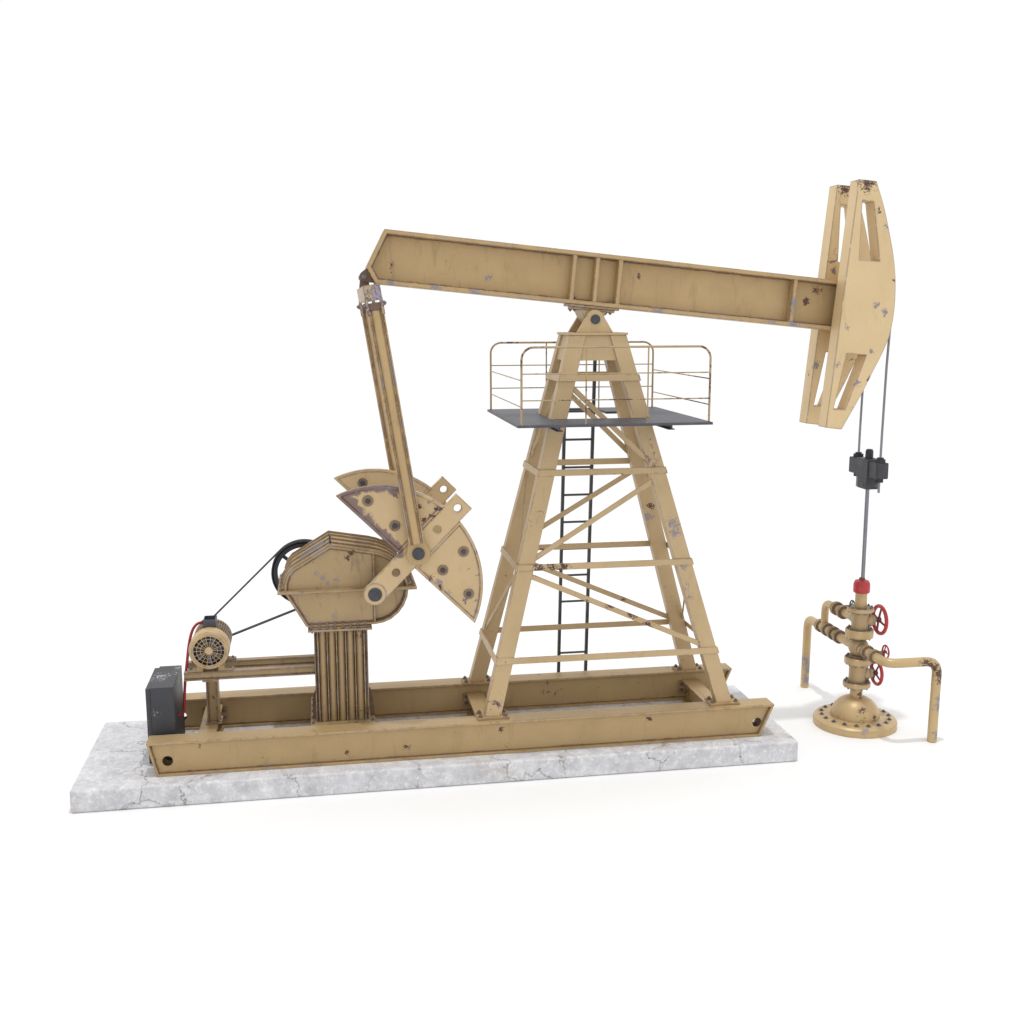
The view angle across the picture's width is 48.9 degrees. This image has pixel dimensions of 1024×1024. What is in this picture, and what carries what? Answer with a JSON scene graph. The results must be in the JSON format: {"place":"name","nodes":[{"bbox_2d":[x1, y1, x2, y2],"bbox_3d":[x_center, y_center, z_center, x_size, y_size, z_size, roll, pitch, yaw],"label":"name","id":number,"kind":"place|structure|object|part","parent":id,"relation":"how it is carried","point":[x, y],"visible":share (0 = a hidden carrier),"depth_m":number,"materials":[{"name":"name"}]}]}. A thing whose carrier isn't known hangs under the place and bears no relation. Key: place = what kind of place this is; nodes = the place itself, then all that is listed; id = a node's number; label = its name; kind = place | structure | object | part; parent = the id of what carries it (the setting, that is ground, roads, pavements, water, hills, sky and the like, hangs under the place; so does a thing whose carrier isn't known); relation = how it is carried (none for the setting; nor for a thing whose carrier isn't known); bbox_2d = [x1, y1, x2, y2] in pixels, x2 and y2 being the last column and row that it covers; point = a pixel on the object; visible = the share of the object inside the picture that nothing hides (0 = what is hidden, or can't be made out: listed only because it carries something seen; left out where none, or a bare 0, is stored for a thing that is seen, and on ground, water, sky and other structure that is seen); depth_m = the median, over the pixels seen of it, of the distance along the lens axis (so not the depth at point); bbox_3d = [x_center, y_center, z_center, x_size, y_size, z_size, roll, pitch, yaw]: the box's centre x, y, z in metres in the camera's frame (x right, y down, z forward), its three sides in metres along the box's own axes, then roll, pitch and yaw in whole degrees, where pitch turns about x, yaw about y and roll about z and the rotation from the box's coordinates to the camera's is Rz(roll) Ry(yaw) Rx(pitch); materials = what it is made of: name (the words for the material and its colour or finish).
{"place":"outdoors","nodes":[
{"label":"outdoors","id":0,"kind":"place"},
{"bbox_2d":[0,515,1023,1023],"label":"ground","id":1,"kind":"structure","parent":0,"point":[830,879],"depth_m":13.93,"materials":[{"name":"white"}]},
{"bbox_2d":[70,685,797,812],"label":"concrete slab","id":2,"kind":"structure","parent":1,"relation":"on","point":[117,771],"depth_m":15.47,"materials":[{"name":"grey concrete"}]},
{"bbox_2d":[145,665,184,763],"bbox_3d":[-4.843,2.833,15.759,0.378,1.108,0.990,-2,10,-10],"label":"control cabinet","id":3,"kind":"object","parent":2,"relation":"on","point":[164,697],"visible":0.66,"depth_m":15.29,"materials":[{"name":"grey metal"}]},
{"bbox_3d":[-4.990,2.831,15.733,0.065,1.064,0.950,-2,10,-10],"label":"door","id":4,"kind":"part","parent":3,"relation":"part of","materials":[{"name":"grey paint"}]},
{"bbox_2d":[146,179,895,776],"bbox_3d":[0.209,-0.701,16.157,10.607,7.921,2.660,-2,10,-10],"label":"pumpjack","id":5,"kind":"object","parent":2,"relation":"on","point":[342,593],"visible":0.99,"depth_m":15.90,"materials":[{"name":"beige paint"}]},
{"bbox_2d":[188,615,235,672],"bbox_3d":[-4.247,1.792,15.970,0.620,0.693,1.132,-2,10,-10],"label":"electric motor","id":6,"kind":"object","parent":5,"relation":"on","point":[210,644],"visible":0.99,"depth_m":15.49,"materials":[{"name":"beige paint"}]},
{"bbox_2d":[179,621,201,716],"bbox_3d":[-4.493,2.187,15.714,0.085,1.299,0.450,8,13,40],"label":"power cable","id":7,"kind":"object","parent":6,"relation":"attached to","point":[186,669],"visible":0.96,"depth_m":15.67,"materials":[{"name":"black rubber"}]},
{"bbox_2d":[214,539,311,635],"bbox_3d":[-3.532,1.141,16.490,1.960,1.472,0.085,-2,10,-10],"label":"drive belt","id":8,"kind":"object","parent":5,"relation":"attached to","point":[242,587],"visible":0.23,"depth_m":16.45,"materials":[{"name":"rubber"}]},
{"bbox_2d":[849,332,890,577],"bbox_3d":[5.398,-1.042,17.005,0.252,4.300,0.905,-2,10,-10],"label":"rod hanger","id":9,"kind":"object","parent":5,"relation":"hanging from","point":[869,471],"visible":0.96,"depth_m":16.99,"materials":[{"name":"metal"}]},
{"bbox_2d":[800,577,941,742],"bbox_3d":[5.254,2.122,17.885,1.269,2.366,2.987,-5,11,-24],"label":"wellhead","id":10,"kind":"object","parent":1,"relation":"on","point":[854,713],"visible":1,"depth_m":17.43,"materials":[{"name":"beige paint"}]},
{"bbox_2d":[0,0,1023,561],"label":"sky","id":11,"kind":"structure","parent":0,"point":[196,196],"materials":[{"name":"white"}]}
]}

